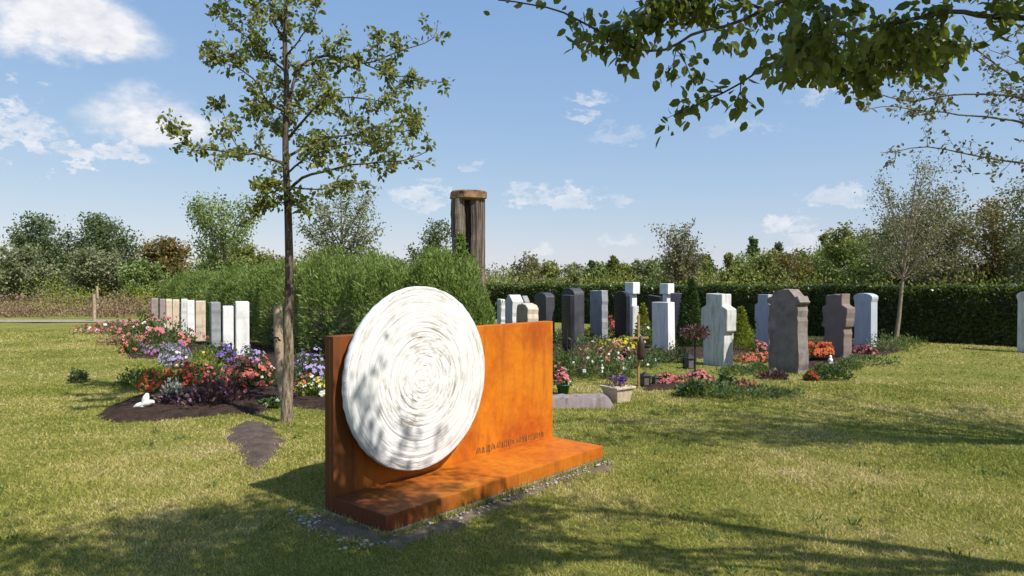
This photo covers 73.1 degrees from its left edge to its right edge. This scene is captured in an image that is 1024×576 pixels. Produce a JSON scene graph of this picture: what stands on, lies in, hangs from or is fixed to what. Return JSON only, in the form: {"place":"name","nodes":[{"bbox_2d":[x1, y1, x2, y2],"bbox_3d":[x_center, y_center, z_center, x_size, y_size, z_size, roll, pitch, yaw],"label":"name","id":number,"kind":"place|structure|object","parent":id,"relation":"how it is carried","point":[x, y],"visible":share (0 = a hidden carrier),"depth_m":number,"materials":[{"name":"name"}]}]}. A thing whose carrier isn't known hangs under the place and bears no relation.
{"place":"outdoors","nodes":[
{"label":"outdoors","id":0,"kind":"place"},
{"bbox_2d":[0,282,1023,575],"bbox_3d":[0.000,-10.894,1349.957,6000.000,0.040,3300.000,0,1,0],"label":"lawn","id":1,"kind":"structure","parent":0,"point":[308,566],"depth_m":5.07,"materials":[{"name":"green plant"}]},
{"bbox_2d":[0,242,60,301],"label":"tree","id":2,"kind":"object","parent":1,"relation":"on","point":[15,276],"visible":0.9,"depth_m":54.30,"materials":[{"name":"green plant"}]},
{"bbox_2d":[1,210,81,296],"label":"tree","id":3,"kind":"object","parent":1,"relation":"on","point":[33,237],"visible":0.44,"depth_m":66.75,"materials":[{"name":"green plant"}]},
{"bbox_2d":[0,288,158,317],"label":"heath bank","id":4,"kind":"structure","parent":1,"relation":"on","point":[123,310],"depth_m":33.91,"materials":[{"name":"brown plant"}]},
{"bbox_2d":[57,244,129,302],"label":"tree","id":5,"kind":"object","parent":1,"relation":"on","point":[85,272],"visible":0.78,"depth_m":51.33,"materials":[{"name":"green plant"}]},
{"bbox_2d":[40,283,159,309],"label":"yellow wildflowers","id":6,"kind":"object","parent":1,"relation":"on","point":[93,292],"visible":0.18,"depth_m":39.90,"materials":[{"name":"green plant"}]},
{"bbox_2d":[57,211,147,297],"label":"tree","id":7,"kind":"object","parent":1,"relation":"on","point":[100,231],"visible":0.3,"depth_m":68.97,"materials":[{"name":"green plant"}]},
{"bbox_2d":[109,367,157,387],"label":"leafy plant","id":8,"kind":"object","parent":1,"relation":"on","point":[131,374],"visible":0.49,"depth_m":10.57,"materials":[{"name":"green plant"}]},
{"bbox_2d":[114,258,170,303],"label":"tree","id":9,"kind":"object","parent":1,"relation":"on","point":[142,273],"visible":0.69,"depth_m":49.39,"materials":[{"name":"green plant"}]},
{"bbox_2d":[127,233,197,285],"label":"tree","id":10,"kind":"object","parent":1,"relation":"on","point":[163,250],"visible":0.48,"depth_m":54.44,"materials":[{"name":"plant"}]},
{"bbox_2d":[102,325,273,358],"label":"row bed soil","id":11,"kind":"structure","parent":1,"relation":"on","point":[132,355],"depth_m":16.61,"materials":[{"name":"brown soil"}]},
{"bbox_2d":[70,318,135,333],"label":"flowering plant","id":12,"kind":"object","parent":11,"relation":"on","point":[95,326],"visible":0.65,"depth_m":21.41,"materials":[{"name":"pink plant"}]},
{"bbox_2d":[96,330,147,345],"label":"flowering plant","id":13,"kind":"object","parent":11,"relation":"on","point":[122,339],"visible":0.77,"depth_m":17.50,"materials":[{"name":"pink plant"}]},
{"bbox_2d":[130,302,166,339],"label":"flowering plant","id":14,"kind":"object","parent":11,"relation":"on","point":[140,326],"visible":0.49,"depth_m":18.70,"materials":[{"name":"green plant"}]},
{"bbox_2d":[133,342,190,354],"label":"flowering plant","id":15,"kind":"object","parent":11,"relation":"on","point":[152,350],"visible":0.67,"depth_m":15.16,"materials":[{"name":"purple plant"}]},
{"bbox_2d":[130,312,205,348],"bbox_3d":[-8.171,1.015,16.486,1.635,0.906,1.590,-1,1,-44],"label":"flowering plant","id":16,"kind":"object","parent":11,"relation":"on","point":[183,339],"visible":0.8,"depth_m":16.34,"materials":[{"name":"pink plant"}]},
{"bbox_2d":[196,301,205,340],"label":"headstone","id":17,"kind":"object","parent":11,"relation":"on","point":[200,317],"visible":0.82,"depth_m":18.57,"materials":[{"name":"beige stone"}]},
{"bbox_2d":[210,302,220,345],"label":"headstone","id":18,"kind":"object","parent":11,"relation":"on","point":[215,322],"visible":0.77,"depth_m":17.06,"materials":[{"name":"white stone"}]},
{"bbox_2d":[223,306,233,349],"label":"headstone","id":19,"kind":"object","parent":11,"relation":"on","point":[228,323],"visible":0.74,"depth_m":15.99,"materials":[{"name":"white stone"}]},
{"bbox_2d":[235,301,248,354],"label":"headstone","id":20,"kind":"object","parent":11,"relation":"on","point":[241,323],"visible":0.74,"depth_m":14.63,"materials":[{"name":"white stone"}]},
{"bbox_2d":[96,348,324,422],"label":"flower bed soil","id":21,"kind":"structure","parent":1,"relation":"on","point":[126,411],"depth_m":8.61,"materials":[{"name":"brown soil"}]},
{"bbox_2d":[135,367,193,392],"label":"flowering plant","id":22,"kind":"object","parent":21,"relation":"on","point":[160,382],"visible":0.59,"depth_m":9.99,"materials":[{"name":"red plant"}]},
{"bbox_2d":[155,342,192,369],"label":"flowering plant","id":23,"kind":"object","parent":21,"relation":"on","point":[167,359],"visible":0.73,"depth_m":12.54,"materials":[{"name":"purple plant"}]},
{"bbox_2d":[156,376,191,397],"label":"leafy plant","id":24,"kind":"object","parent":21,"relation":"on","point":[176,385],"visible":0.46,"depth_m":9.26,"materials":[{"name":"grey plant"}]},
{"bbox_2d":[151,388,204,403],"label":"flowering plant","id":25,"kind":"object","parent":21,"relation":"on","point":[172,396],"visible":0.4,"depth_m":8.87,"materials":[{"name":"purple plant"}]},
{"bbox_2d":[178,359,208,385],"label":"flowering plant","id":26,"kind":"object","parent":21,"relation":"on","point":[185,366],"visible":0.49,"depth_m":10.39,"materials":[{"name":"red plant"}]},
{"bbox_2d":[169,374,241,407],"bbox_3d":[-3.823,1.299,8.657,0.801,0.487,0.746,0,1,-38],"label":"flowering plant","id":27,"kind":"object","parent":21,"relation":"on","point":[206,384],"visible":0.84,"depth_m":8.63,"materials":[{"name":"purple plant"}]},
{"bbox_2d":[194,358,226,382],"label":"flowering plant","id":28,"kind":"object","parent":21,"relation":"on","point":[209,371],"visible":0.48,"depth_m":10.79,"materials":[{"name":"pink plant"}]},
{"bbox_2d":[211,341,239,368],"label":"flowering plant","id":29,"kind":"object","parent":21,"relation":"on","point":[221,355],"visible":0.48,"depth_m":12.47,"materials":[{"name":"purple plant"}]},
{"bbox_2d":[207,374,252,401],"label":"flowering plant","id":30,"kind":"object","parent":21,"relation":"on","point":[233,387],"visible":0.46,"depth_m":8.97,"materials":[{"name":"purple plant"}]},
{"bbox_2d":[223,354,274,386],"bbox_3d":[-3.975,1.255,10.413,0.776,0.546,0.693,0,1,0],"label":"flowering plant","id":31,"kind":"object","parent":21,"relation":"on","point":[248,373],"visible":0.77,"depth_m":10.32,"materials":[{"name":"pink plant"}]},
{"bbox_2d":[293,347,324,381],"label":"flowering plant","id":32,"kind":"object","parent":21,"relation":"on","point":[307,365],"visible":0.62,"depth_m":10.73,"materials":[{"name":"purple plant"}]},
{"bbox_2d":[294,374,324,396],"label":"flowering plant","id":33,"kind":"object","parent":21,"relation":"on","point":[312,387],"visible":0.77,"depth_m":9.43,"materials":[{"name":"yellow plant"}]},
{"bbox_2d":[171,187,266,274],"bbox_3d":[-14.715,-1.833,34.909,4.609,6.227,5.092,0,1,0],"label":"tree","id":34,"kind":"object","parent":1,"relation":"on","point":[207,222],"visible":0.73,"depth_m":34.56,"materials":[{"name":"green plant"}]},
{"bbox_2d":[193,243,274,270],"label":"tree","id":35,"kind":"object","parent":1,"relation":"on","point":[259,257],"visible":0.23,"depth_m":41.56,"materials":[{"name":"green plant"}]},
{"bbox_2d":[223,421,287,472],"bbox_3d":[-2.600,1.532,6.838,1.100,0.076,2.300,0,1,0],"label":"soil patch","id":36,"kind":"object","parent":1,"relation":"on","point":[250,434],"visible":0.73,"depth_m":6.84,"materials":[{"name":"brown soil"}]},
{"bbox_2d":[272,306,283,398],"bbox_3d":[-3.044,0.906,8.974,0.190,1.331,0.586,0,1,-8],"label":"stake","id":37,"kind":"object","parent":1,"relation":"on","point":[278,337],"visible":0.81,"depth_m":9.15,"materials":[{"name":"brown wood"}]},
{"bbox_2d":[155,0,454,423],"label":"young tree","id":38,"kind":"object","parent":1,"relation":"on","point":[312,146],"visible":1,"depth_m":7.70,"materials":[{"name":"green plant"}]},
{"bbox_2d":[156,237,505,358],"bbox_3d":[-7.430,0.126,20.309,3.298,2.608,20.658,0,1,-39],"label":"willow hedge","id":39,"kind":"object","parent":1,"relation":"on","point":[320,275],"visible":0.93,"depth_m":14.36,"materials":[{"name":"green plant"}]},
{"bbox_2d":[292,183,391,259],"bbox_3d":[-8.174,-1.836,33.304,4.483,6.263,4.868,0,1,0],"label":"tree","id":40,"kind":"object","parent":1,"relation":"on","point":[331,225],"visible":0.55,"depth_m":32.54,"materials":[{"name":"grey plant"}]},
{"bbox_2d":[417,218,451,281],"bbox_3d":[-3.954,-1.352,37.989,2.441,5.207,2.787,0,1,0],"label":"tree","id":41,"kind":"object","parent":1,"relation":"on","point":[434,237],"visible":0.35,"depth_m":37.63,"materials":[{"name":"green plant"}]},
{"bbox_2d":[447,232,472,304],"bbox_3d":[-1.028,0.177,13.618,0.534,2.596,0.475,0,1,33],"label":"shrub","id":42,"kind":"object","parent":1,"relation":"on","point":[460,236],"visible":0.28,"depth_m":13.53,"materials":[{"name":"green plant"}]},
{"bbox_2d":[307,464,615,550],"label":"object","id":43,"kind":"structure","parent":1,"relation":"on","point":[345,528],"depth_m":4.49,"materials":[{"name":"gravel"}]},
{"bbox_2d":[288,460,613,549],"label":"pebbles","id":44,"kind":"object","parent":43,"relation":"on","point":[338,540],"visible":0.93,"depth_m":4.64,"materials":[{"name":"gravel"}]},
{"bbox_2d":[322,286,603,534],"bbox_3d":[-0.241,0.777,5.484,0.708,1.585,2.477,0,1,41],"label":"steel monument","id":45,"kind":"object","parent":1,"relation":"on","point":[438,401],"visible":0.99,"depth_m":5.15,"materials":[{"name":"metal"}]},
{"bbox_2d":[450,189,486,323],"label":"timber tower","id":46,"kind":"structure","parent":1,"relation":"on","point":[467,214],"depth_m":25.66,"materials":[{"name":"brown wood"}]},
{"bbox_2d":[4,249,986,291],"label":"woodland","id":47,"kind":"object","parent":1,"relation":"on","point":[485,269],"depth_m":117.37,"materials":[{"name":"green plant"}]},
{"bbox_2d":[15,261,1023,304],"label":"scrub","id":48,"kind":"object","parent":1,"relation":"on","point":[506,280],"visible":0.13,"depth_m":43.34,"materials":[{"name":"green plant"}]},
{"bbox_2d":[509,251,546,283],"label":"tree","id":49,"kind":"object","parent":1,"relation":"on","point":[528,266],"visible":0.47,"depth_m":59.57,"materials":[{"name":"green plant"}]},
{"bbox_2d":[520,259,561,283],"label":"tree","id":50,"kind":"object","parent":1,"relation":"on","point":[549,266],"visible":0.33,"depth_m":65.43,"materials":[{"name":"green plant"}]},
{"bbox_2d":[553,366,572,393],"bbox_3d":[0.706,1.304,9.772,0.278,0.411,0.310,0,1,-32],"label":"flower pot","id":51,"kind":"object","parent":1,"relation":"on","point":[559,380],"visible":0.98,"depth_m":9.71,"materials":[{"name":"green plant"}]},
{"bbox_2d":[560,262,596,283],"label":"tree","id":52,"kind":"object","parent":1,"relation":"on","point":[569,268],"visible":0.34,"depth_m":63.52,"materials":[{"name":"green plant"}]},
{"bbox_2d":[553,393,612,408],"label":"stone slab","id":53,"kind":"structure","parent":1,"relation":"on","point":[594,400],"depth_m":8.74,"materials":[{"name":"grey stone"}]},
{"bbox_2d":[555,331,622,379],"bbox_3d":[1.242,1.109,11.486,1.000,0.804,0.932,0,1,32],"label":"flowering plant","id":54,"kind":"object","parent":1,"relation":"on","point":[588,361],"visible":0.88,"depth_m":11.45,"materials":[{"name":"green plant"}]},
{"bbox_2d":[576,339,627,376],"bbox_3d":[1.521,1.168,11.947,0.958,0.676,0.809,0,1,0],"label":"flowering plant","id":55,"kind":"object","parent":1,"relation":"on","point":[608,353],"visible":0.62,"depth_m":11.87,"materials":[{"name":"green plant"}]},
{"bbox_2d":[596,358,636,378],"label":"leafy plant","id":56,"kind":"object","parent":1,"relation":"on","point":[627,371],"visible":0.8,"depth_m":11.47,"materials":[{"name":"green plant"}]},
{"bbox_2d":[599,373,636,402],"bbox_3d":[1.427,1.301,9.226,0.491,0.426,0.444,0,1,-36],"label":"planter","id":57,"kind":"object","parent":1,"relation":"on","point":[618,390],"visible":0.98,"depth_m":9.12,"materials":[{"name":"stone"}]},
{"bbox_2d":[625,282,639,339],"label":"cross pillar","id":58,"kind":"structure","parent":1,"relation":"on","point":[632,289],"depth_m":18.37,"materials":[{"name":"stone"}]},
{"bbox_2d":[627,255,660,283],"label":"tree","id":59,"kind":"object","parent":1,"relation":"on","point":[639,268],"visible":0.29,"depth_m":57.54,"materials":[{"name":"green plant"}]},
{"bbox_2d":[642,380,716,390],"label":"grave bed soil","id":60,"kind":"structure","parent":1,"relation":"on","point":[663,386],"depth_m":10.44,"materials":[{"name":"brown soil"}]},
{"bbox_2d":[629,315,648,387],"bbox_3d":[1.925,0.980,10.355,0.320,1.149,0.162,0,1,-14],"label":"grave cross","id":61,"kind":"object","parent":60,"relation":"on","point":[640,348],"visible":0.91,"depth_m":10.38,"materials":[{"name":"brown wood"}]},
{"bbox_2d":[678,323,710,375],"bbox_3d":[2.910,1.041,11.015,0.493,0.975,0.520,0,1,-43],"label":"standard shrub","id":62,"kind":"object","parent":60,"relation":"on","point":[702,332],"visible":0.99,"depth_m":10.99,"materials":[{"name":"red plant"}]},
{"bbox_2d":[644,217,714,284],"bbox_3d":[9.507,-1.363,40.021,3.550,5.191,3.845,0,1,-29],"label":"tree","id":63,"kind":"object","parent":1,"relation":"on","point":[679,255],"visible":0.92,"depth_m":39.55,"materials":[{"name":"green plant"}]},
{"bbox_2d":[669,377,707,397],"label":"leafy plant","id":64,"kind":"object","parent":1,"relation":"on","point":[683,388],"visible":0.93,"depth_m":9.68,"materials":[{"name":"green plant"}]},
{"bbox_2d":[675,376,741,398],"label":"leafy plant","id":65,"kind":"object","parent":1,"relation":"on","point":[710,385],"visible":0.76,"depth_m":9.68,"materials":[{"name":"green plant"}]},
{"bbox_2d":[701,293,735,366],"bbox_3d":[3.970,0.813,13.300,0.240,1.410,0.722,0,1,-25],"label":"headstone","id":66,"kind":"object","parent":1,"relation":"on","point":[718,314],"visible":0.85,"depth_m":13.12,"materials":[{"name":"stone"}]},
{"bbox_2d":[705,252,737,283],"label":"conifer","id":67,"kind":"object","parent":1,"relation":"on","point":[728,257],"visible":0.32,"depth_m":49.84,"materials":[{"name":"green plant"}]},
{"bbox_2d":[553,335,903,375],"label":"bed soil","id":68,"kind":"structure","parent":1,"relation":"on","point":[699,354],"depth_m":15.58,"materials":[{"name":"brown soil"}]},
{"bbox_2d":[505,295,522,322],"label":"headstone","id":69,"kind":"object","parent":68,"relation":"on","point":[512,302],"visible":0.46,"depth_m":16.84,"materials":[{"name":"stone"}]},
{"bbox_2d":[516,303,538,322],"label":"headstone","id":70,"kind":"object","parent":68,"relation":"on","point":[526,312],"visible":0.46,"depth_m":14.40,"materials":[{"name":"beige stone"}]},
{"bbox_2d":[534,292,554,342],"bbox_3d":[0.846,0.790,18.007,0.260,1.347,0.620,-1,1,-27],"label":"headstone","id":71,"kind":"object","parent":68,"relation":"on","point":[544,302],"visible":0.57,"depth_m":17.77,"materials":[{"name":"stone"}]},
{"bbox_2d":[562,295,573,350],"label":"headstone","id":72,"kind":"object","parent":68,"relation":"on","point":[568,312],"visible":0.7,"depth_m":15.47,"materials":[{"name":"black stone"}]},
{"bbox_2d":[553,347,583,375],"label":"flowering plant","id":73,"kind":"object","parent":68,"relation":"on","point":[561,361],"visible":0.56,"depth_m":11.88,"materials":[{"name":"green plant"}]},
{"bbox_2d":[561,288,583,344],"bbox_3d":[1.547,0.734,17.607,0.300,1.467,0.620,0,1,-28],"label":"headstone","id":74,"kind":"object","parent":68,"relation":"on","point":[578,293],"visible":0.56,"depth_m":17.34,"materials":[{"name":"stone"}]},
{"bbox_2d":[590,290,607,340],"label":"headstone","id":75,"kind":"object","parent":68,"relation":"on","point":[598,313],"visible":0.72,"depth_m":18.30,"materials":[{"name":"grey stone"}]},
{"bbox_2d":[615,291,629,345],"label":"headstone","id":76,"kind":"object","parent":68,"relation":"on","point":[622,313],"visible":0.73,"depth_m":17.19,"materials":[{"name":"black stone"}]},
{"bbox_2d":[652,302,674,349],"bbox_3d":[3.615,0.907,16.515,0.220,1.141,0.550,-1,0,-31],"label":"headstone","id":77,"kind":"object","parent":68,"relation":"on","point":[663,324],"visible":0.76,"depth_m":16.35,"materials":[{"name":"white stone"}]},
{"bbox_2d":[677,278,703,346],"bbox_3d":[4.365,0.604,16.802,0.741,1.713,0.624,0,1,0],"label":"cypress","id":78,"kind":"object","parent":68,"relation":"on","point":[692,297],"visible":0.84,"depth_m":16.73,"materials":[{"name":"green plant"}]},
{"bbox_2d":[733,305,753,351],"bbox_3d":[5.237,0.940,15.808,0.709,1.109,0.579,0,1,0],"label":"golden conifer","id":79,"kind":"object","parent":68,"relation":"on","point":[740,316],"visible":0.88,"depth_m":15.73,"materials":[{"name":"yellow plant"}]},
{"bbox_2d":[733,351,767,363],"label":"flowering plant","id":80,"kind":"object","parent":68,"relation":"on","point":[747,357],"visible":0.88,"depth_m":13.61,"materials":[{"name":"pink plant"}]},
{"bbox_2d":[755,294,772,345],"bbox_3d":[6.239,0.815,17.015,0.180,1.315,0.550,1,0,-24],"label":"headstone","id":81,"kind":"object","parent":68,"relation":"on","point":[761,313],"visible":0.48,"depth_m":16.98,"materials":[{"name":"grey stone"}]},
{"bbox_2d":[767,289,809,373],"bbox_3d":[4.961,0.768,12.405,0.250,1.502,0.750,0,0,-27],"label":"headstone","id":82,"kind":"object","parent":68,"relation":"on","point":[788,351],"visible":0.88,"depth_m":12.25,"materials":[{"name":"grey stone"}]},
{"bbox_2d":[808,340,834,360],"bbox_3d":[6.139,1.256,13.842,0.640,0.431,0.549,0,1,0],"label":"potted chrysanthemum","id":83,"kind":"object","parent":68,"relation":"on","point":[817,353],"visible":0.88,"depth_m":13.72,"materials":[{"name":"orange plant"}]},
{"bbox_2d":[821,294,854,357],"bbox_3d":[6.887,0.813,14.604,0.260,1.393,0.634,0,1,-26],"label":"headstone","id":84,"kind":"object","parent":68,"relation":"on","point":[838,310],"visible":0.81,"depth_m":14.44,"materials":[{"name":"stone"}]},
{"bbox_2d":[854,293,877,346],"bbox_3d":[8.600,0.799,16.804,0.240,1.350,0.500,-1,1,-27],"label":"headstone","id":85,"kind":"object","parent":68,"relation":"on","point":[865,318],"visible":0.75,"depth_m":16.68,"materials":[{"name":"grey stone"}]},
{"bbox_2d":[839,353,901,367],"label":"leafy plant","id":86,"kind":"object","parent":68,"relation":"on","point":[874,360],"visible":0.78,"depth_m":13.21,"materials":[{"name":"green plant"}]},
{"bbox_2d":[866,329,922,351],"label":"leafy plant","id":87,"kind":"object","parent":68,"relation":"on","point":[885,346],"visible":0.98,"depth_m":15.93,"materials":[{"name":"green plant"}]},
{"bbox_2d":[847,144,971,339],"bbox_3d":[10.447,-1.127,18.222,2.869,5.132,3.079,0,1,0],"label":"tree","id":88,"kind":"object","parent":68,"relation":"on","point":[908,245],"visible":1,"depth_m":18.17,"materials":[{"name":"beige plant"}]},
{"bbox_2d":[707,362,754,375],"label":"leafy plant","id":89,"kind":"object","parent":1,"relation":"on","point":[743,369],"visible":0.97,"depth_m":11.88,"materials":[{"name":"green plant"}]},
{"bbox_2d":[441,281,1023,346],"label":"clipped hedge","id":90,"kind":"object","parent":1,"relation":"on","point":[984,314],"visible":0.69,"depth_m":18.73,"materials":[{"name":"green plant"}]},
{"bbox_2d":[710,251,761,284],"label":"tree","id":91,"kind":"object","parent":1,"relation":"on","point":[738,261],"visible":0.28,"depth_m":54.20,"materials":[{"name":"green plant"}]},
{"bbox_2d":[706,383,778,401],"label":"leafy plant","id":92,"kind":"object","parent":1,"relation":"on","point":[746,390],"visible":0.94,"depth_m":9.52,"materials":[{"name":"green plant"}]},
{"bbox_2d":[483,0,1023,146],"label":"overhanging tree","id":93,"kind":"object","parent":1,"relation":"on","point":[867,64],"visible":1,"depth_m":3.00,"materials":[{"name":"green plant"}]},
{"bbox_2d":[741,247,795,284],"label":"tree","id":94,"kind":"object","parent":1,"relation":"on","point":[765,259],"visible":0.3,"depth_m":51.69,"materials":[{"name":"green plant"}]},
{"bbox_2d":[744,384,806,397],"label":"leafy plant","id":95,"kind":"object","parent":1,"relation":"on","point":[782,390],"visible":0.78,"depth_m":9.66,"materials":[{"name":"green plant"}]},
{"bbox_2d":[765,251,816,285],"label":"tree","id":96,"kind":"object","parent":1,"relation":"on","point":[793,262],"visible":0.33,"depth_m":49.76,"materials":[{"name":"green plant"}]},
{"bbox_2d":[808,239,845,284],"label":"tree","id":97,"kind":"object","parent":1,"relation":"on","point":[828,264],"visible":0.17,"depth_m":49.48,"materials":[{"name":"green plant"}]},
{"bbox_2d":[818,363,855,379],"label":"leafy plant","id":98,"kind":"object","parent":1,"relation":"on","point":[837,371],"visible":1,"depth_m":11.33,"materials":[{"name":"green plant"}]},
{"bbox_2d":[819,222,896,284],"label":"tree","id":99,"kind":"object","parent":1,"relation":"on","point":[835,253],"visible":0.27,"depth_m":44.63,"materials":[{"name":"green plant"}]},
{"bbox_2d":[830,235,903,284],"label":"tree","id":100,"kind":"object","parent":1,"relation":"on","point":[857,251],"visible":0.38,"depth_m":41.60,"materials":[{"name":"green plant"}]},
{"bbox_2d":[862,214,932,286],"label":"tree","id":101,"kind":"object","parent":1,"relation":"on","point":[886,231],"visible":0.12,"depth_m":44.35,"materials":[{"name":"green plant"}]},
{"bbox_2d":[849,1,1023,182],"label":"twiggy tree","id":102,"kind":"object","parent":1,"relation":"on","point":[939,99],"visible":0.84,"depth_m":6.49,"materials":[{"name":"green plant"}]},
{"bbox_2d":[884,182,1002,286],"bbox_3d":[24.101,-2.304,39.922,6.928,7.179,5.767,0,1,0],"label":"tree","id":103,"kind":"object","parent":1,"relation":"on","point":[953,270],"visible":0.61,"depth_m":39.01,"materials":[{"name":"green plant"}]},
{"bbox_2d":[957,194,1023,284],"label":"tree","id":104,"kind":"object","parent":1,"relation":"on","point":[993,252],"visible":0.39,"depth_m":41.10,"materials":[{"name":"green plant"}]},
{"bbox_2d":[977,176,1023,284],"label":"tree","id":105,"kind":"object","parent":1,"relation":"on","point":[1018,250],"visible":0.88,"depth_m":38.40,"materials":[{"name":"green plant"}]},
{"bbox_2d":[1016,292,1023,351],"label":"headstone","id":106,"kind":"object","parent":1,"relation":"on","point":[1020,327],"visible":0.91,"depth_m":15.61,"materials":[{"name":"stone"}]},
{"bbox_2d":[0,0,1023,281],"label":"sky","id":107,"kind":"structure","parent":0,"point":[568,162],"materials":[{"name":"blue"}]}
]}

